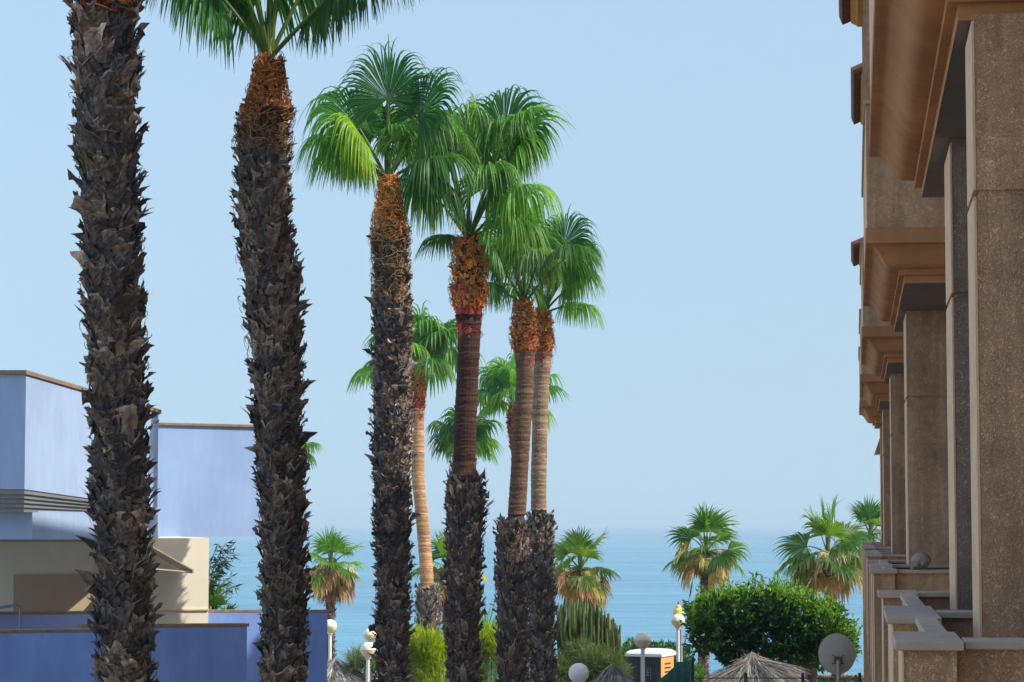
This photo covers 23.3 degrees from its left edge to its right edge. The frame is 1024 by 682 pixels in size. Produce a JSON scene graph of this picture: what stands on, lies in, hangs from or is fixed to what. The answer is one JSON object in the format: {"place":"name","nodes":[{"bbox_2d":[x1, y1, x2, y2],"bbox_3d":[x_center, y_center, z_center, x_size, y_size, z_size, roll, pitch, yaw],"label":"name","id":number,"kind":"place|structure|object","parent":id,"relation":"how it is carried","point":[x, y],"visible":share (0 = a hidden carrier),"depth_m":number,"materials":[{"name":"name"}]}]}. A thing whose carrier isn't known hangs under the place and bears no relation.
{"place":"outdoors","nodes":[
{"label":"outdoors","id":0,"kind":"place"},
{"bbox_2d":[0,0,879,525],"label":"sky","id":1,"kind":"structure","parent":0,"point":[713,151],"materials":[{"name":"blue"}]},
{"bbox_2d":[480,599,496,679],"bbox_3d":[-0.702,8.278,61.506,1.458,3.818,1.406,-1,-4,18],"label":"strappy plant","id":2,"kind":"object","parent":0,"point":[485,618],"visible":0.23,"depth_m":61.70,"materials":[{"name":"green plant"}]},
{"bbox_2d":[201,526,880,681],"bbox_3d":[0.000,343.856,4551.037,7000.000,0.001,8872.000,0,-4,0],"label":"sea","id":3,"kind":"structure","parent":0,"point":[647,594],"depth_m":454.12,"materials":[{"name":"liquid"}]},
{"bbox_3d":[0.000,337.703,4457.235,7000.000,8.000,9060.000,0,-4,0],"label":"ground","id":4,"kind":"structure","parent":0,"visible":0},
{"bbox_2d":[0,604,21,628],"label":"handrail","id":5,"kind":"object","parent":4,"relation":"on","point":[19,608],"visible":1,"depth_m":36.79,"materials":[{"name":"grey metal"}]},
{"bbox_2d":[0,628,94,681],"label":"garden wall","id":6,"kind":"structure","parent":4,"relation":"on","point":[45,655],"depth_m":33.09,"materials":[{"name":"blue paint"}]},
{"bbox_2d":[0,611,95,629],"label":"garden wall","id":7,"kind":"structure","parent":4,"relation":"on","point":[50,620],"depth_m":37.52,"materials":[{"name":"blue paint"}]},
{"bbox_2d":[59,0,164,681],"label":"fan palm","id":8,"kind":"object","parent":4,"relation":"on","point":[106,68],"visible":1,"depth_m":25.86,"materials":[{"name":"brown plant"}]},
{"bbox_2d":[0,370,261,622],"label":"blue house","id":9,"kind":"structure","parent":4,"relation":"on","point":[203,481],"depth_m":40.51,"materials":[{"name":"paint"}]},
{"bbox_2d":[78,623,248,681],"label":"garden wall","id":10,"kind":"structure","parent":4,"relation":"on","point":[200,652],"depth_m":35.15,"materials":[{"name":"blue paint"}]},
{"bbox_2d":[208,580,238,609],"bbox_3d":[-5.543,6.793,46.643,1.021,4.598,1.074,0,-4,0],"label":"shrub","id":11,"kind":"object","parent":4,"relation":"on","point":[217,601],"visible":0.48,"depth_m":46.65,"materials":[{"name":"green plant"}]},
{"bbox_2d":[208,540,242,609],"bbox_3d":[-5.415,6.409,46.627,0.820,5.365,0.716,0,-4,0],"label":"bamboo clump","id":12,"kind":"object","parent":4,"relation":"on","point":[218,575],"visible":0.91,"depth_m":46.73,"materials":[{"name":"green plant"}]},
{"bbox_2d":[208,610,329,681],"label":"garden wall","id":13,"kind":"structure","parent":4,"relation":"on","point":[317,659],"depth_m":42.63,"materials":[{"name":"blue paint"}]},
{"bbox_2d":[145,0,419,681],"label":"fan palm","id":14,"kind":"object","parent":4,"relation":"on","point":[273,306],"visible":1,"depth_m":29.85,"materials":[{"name":"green plant"}]},
{"bbox_2d":[301,430,322,470],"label":"fan palm","id":15,"kind":"object","parent":4,"relation":"on","point":[310,458],"visible":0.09,"depth_m":79.87,"materials":[{"name":"green plant"}]},
{"bbox_2d":[327,619,336,659],"bbox_3d":[-4.511,8.546,61.539,0.353,3.290,0.353,0,-4,0],"label":"street lamp","id":16,"kind":"object","parent":4,"relation":"on","point":[331,626],"visible":0.72,"depth_m":61.57,"materials":[{"name":"white paint"}]},
{"bbox_2d":[302,525,366,659],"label":"fan palm","id":17,"kind":"object","parent":4,"relation":"on","point":[330,583],"visible":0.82,"depth_m":77.41,"materials":[{"name":"green plant"}]},
{"bbox_2d":[327,657,372,681],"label":"straw parasol","id":18,"kind":"object","parent":4,"relation":"on","point":[335,673],"visible":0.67,"depth_m":57.19,"materials":[{"name":"beige plant"}]},
{"bbox_2d":[338,639,377,680],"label":"feathery bush","id":19,"kind":"object","parent":4,"relation":"on","point":[358,657],"visible":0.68,"depth_m":57.27,"materials":[{"name":"green plant"}]},
{"bbox_2d":[360,642,375,681],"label":"street lamp","id":20,"kind":"object","parent":4,"relation":"on","point":[365,648],"visible":0.9,"depth_m":55.56,"materials":[{"name":"white glass"}]},
{"bbox_2d":[363,628,376,642],"bbox_3d":[-3.518,8.650,61.531,0.353,3.079,0.353,0,-4,0],"label":"street lamp","id":21,"kind":"object","parent":4,"relation":"on","point":[368,636],"visible":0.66,"depth_m":61.50,"materials":[{"name":"white glass"}]},
{"bbox_2d":[293,35,482,681],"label":"fan palm","id":22,"kind":"object","parent":4,"relation":"on","point":[342,144],"visible":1,"depth_m":39.90,"materials":[{"name":"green plant"}]},
{"bbox_2d":[347,301,486,681],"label":"fan palm","id":23,"kind":"object","parent":4,"relation":"on","point":[433,340],"visible":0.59,"depth_m":71.64,"materials":[{"name":"green plant"}]},
{"bbox_2d":[407,618,448,681],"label":"feathery bush","id":24,"kind":"object","parent":4,"relation":"on","point":[427,646],"visible":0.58,"depth_m":59.18,"materials":[{"name":"green plant"}]},
{"bbox_2d":[410,530,490,681],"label":"fan palm","id":25,"kind":"object","parent":4,"relation":"on","point":[440,551],"visible":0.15,"depth_m":75.54,"materials":[{"name":"green plant"}]},
{"bbox_2d":[425,405,505,487],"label":"fan palm","id":26,"kind":"object","parent":4,"relation":"on","point":[444,440],"visible":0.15,"depth_m":81.75,"materials":[{"name":"green plant"}]},
{"bbox_2d":[375,84,571,681],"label":"fan palm","id":27,"kind":"object","parent":4,"relation":"on","point":[514,141],"visible":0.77,"depth_m":45.76,"materials":[{"name":"green plant"}]},
{"bbox_2d":[479,617,498,681],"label":"feathery bush","id":28,"kind":"object","parent":4,"relation":"on","point":[489,646],"visible":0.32,"depth_m":60.43,"materials":[{"name":"green plant"}]},
{"bbox_2d":[477,346,569,456],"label":"fan palm","id":29,"kind":"object","parent":4,"relation":"on","point":[498,383],"visible":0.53,"depth_m":79.84,"materials":[{"name":"green plant"}]},
{"bbox_2d":[449,197,605,681],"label":"fan palm","id":30,"kind":"object","parent":4,"relation":"on","point":[512,566],"visible":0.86,"depth_m":51.73,"materials":[{"name":"green plant"}]},
{"bbox_2d":[526,628,532,681],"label":"feathery bush","id":31,"kind":"object","parent":4,"relation":"on","point":[530,657],"visible":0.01,"depth_m":59.26,"materials":[{"name":"green plant"}]},
{"bbox_2d":[511,204,610,681],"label":"fan palm","id":32,"kind":"object","parent":4,"relation":"on","point":[543,636],"visible":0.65,"depth_m":53.78,"materials":[{"name":"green plant"}]},
{"bbox_2d":[568,663,588,681],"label":"street lamp","id":33,"kind":"object","parent":4,"relation":"on","point":[578,672],"visible":1,"depth_m":42.57,"materials":[{"name":"white glass"}]},
{"bbox_2d":[552,524,622,611],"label":"fan palm","id":34,"kind":"object","parent":4,"relation":"on","point":[585,584],"visible":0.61,"depth_m":71.41,"materials":[{"name":"green plant"}]},
{"bbox_2d":[556,595,621,681],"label":"candelabra cactus","id":35,"kind":"object","parent":4,"relation":"on","point":[586,619],"visible":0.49,"depth_m":57.30,"materials":[{"name":"green plant"}]},
{"bbox_2d":[552,630,635,681],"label":"feathery bush","id":36,"kind":"object","parent":4,"relation":"on","point":[596,662],"visible":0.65,"depth_m":55.37,"materials":[{"name":"green plant"}]},
{"bbox_2d":[592,663,635,681],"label":"straw parasol","id":37,"kind":"object","parent":4,"relation":"on","point":[613,672],"visible":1,"depth_m":49.49,"materials":[{"name":"beige plant"}]},
{"bbox_2d":[634,632,650,681],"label":"street lamp","id":38,"kind":"object","parent":4,"relation":"on","point":[642,640],"visible":1,"depth_m":51.59,"materials":[{"name":"white glass"}]},
{"bbox_2d":[625,648,675,681],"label":"portable toilet","id":39,"kind":"object","parent":4,"relation":"on","point":[659,663],"visible":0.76,"depth_m":61.12,"materials":[{"name":"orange plastic"}]},
{"bbox_2d":[630,659,657,681],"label":"door","id":40,"kind":"structure","parent":39,"relation":"in","point":[651,663],"depth_m":61.08,"materials":[{"name":"plastic"}]},
{"bbox_2d":[621,637,690,667],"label":"leafy shrub","id":41,"kind":"object","parent":4,"relation":"on","point":[625,646],"visible":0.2,"depth_m":67.36,"materials":[{"name":"green plant"}]},
{"bbox_2d":[657,660,690,681],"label":"shade net","id":42,"kind":"object","parent":4,"relation":"on","point":[680,672],"visible":1,"depth_m":53.90,"materials":[{"name":"fabric"}]},
{"bbox_2d":[671,614,684,661],"bbox_3d":[3.982,8.297,59.552,0.341,3.493,0.341,0,-4,0],"label":"street lamp","id":43,"kind":"object","parent":4,"relation":"on","point":[675,621],"visible":0.89,"depth_m":59.59,"materials":[{"name":"white paint"}]},
{"bbox_2d":[673,601,683,661],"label":"yellow lantern","id":44,"kind":"object","parent":4,"relation":"on","point":[677,609],"visible":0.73,"depth_m":65.55,"materials":[{"name":"grey metal"}]},
{"bbox_2d":[694,660,706,681],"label":"leafy shrub","id":45,"kind":"object","parent":4,"relation":"on","point":[697,668],"visible":0.62,"depth_m":61.45,"materials":[{"name":"green plant"}]},
{"bbox_2d":[662,501,751,681],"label":"fan palm","id":46,"kind":"object","parent":4,"relation":"on","point":[703,567],"visible":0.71,"depth_m":75.53,"materials":[{"name":"green plant"}]},
{"bbox_2d":[700,652,810,681],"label":"straw parasol","id":47,"kind":"object","parent":4,"relation":"on","point":[752,665],"visible":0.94,"depth_m":56.24,"materials":[{"name":"beige plant"}]},
{"bbox_2d":[679,569,862,681],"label":"dense tree","id":48,"kind":"object","parent":4,"relation":"on","point":[719,622],"visible":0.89,"depth_m":57.05,"materials":[{"name":"green plant"}]},
{"bbox_2d":[691,657,860,681],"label":"wire fence","id":49,"kind":"object","parent":4,"relation":"on","point":[745,678],"visible":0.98,"depth_m":53.61,"materials":[{"name":"metal"}]},
{"bbox_2d":[695,674,863,681],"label":"sea wall","id":50,"kind":"structure","parent":4,"relation":"on","point":[828,675],"depth_m":83.39,"materials":[{"name":"concrete"}]},
{"bbox_2d":[771,492,872,677],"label":"fan palm","id":51,"kind":"object","parent":4,"relation":"on","point":[837,567],"visible":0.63,"depth_m":71.26,"materials":[{"name":"green plant"}]},
{"bbox_2d":[804,675,863,681],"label":"leafy shrub","id":52,"kind":"object","parent":4,"relation":"on","point":[835,680],"visible":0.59,"depth_m":65.39,"materials":[{"name":"green plant"}]},
{"bbox_2d":[818,633,855,681],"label":"satellite dish","id":53,"kind":"object","parent":4,"relation":"on","point":[836,654],"visible":1,"depth_m":46.68,"materials":[{"name":"grey paint"}]},
{"bbox_2d":[835,495,880,558],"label":"fan palm","id":54,"kind":"object","parent":4,"relation":"on","point":[869,514],"visible":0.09,"depth_m":81.69,"materials":[{"name":"green plant"}]},
{"bbox_2d":[839,0,1023,681],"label":"apartment building","id":55,"kind":"structure","parent":4,"relation":"on","point":[937,113],"depth_m":12.61,"materials":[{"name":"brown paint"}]},
{"bbox_2d":[874,438,879,455],"bbox_3d":[7.573,2.051,50.930,0.325,0.613,0.400,-1,-4,8],"label":"folded awning","id":56,"kind":"object","parent":55,"relation":"attached to","point":[877,451],"visible":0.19,"depth_m":50.86,"materials":[{"name":"beige fabric"}]},
{"bbox_2d":[910,552,930,569],"bbox_3d":[3.314,1.787,20.164,0.184,0.144,0.186,0,-4,0],"label":"stone ornament","id":57,"kind":"object","parent":55,"relation":"on","point":[920,560],"visible":1,"depth_m":20.12,"materials":[{"name":"grey stone"}]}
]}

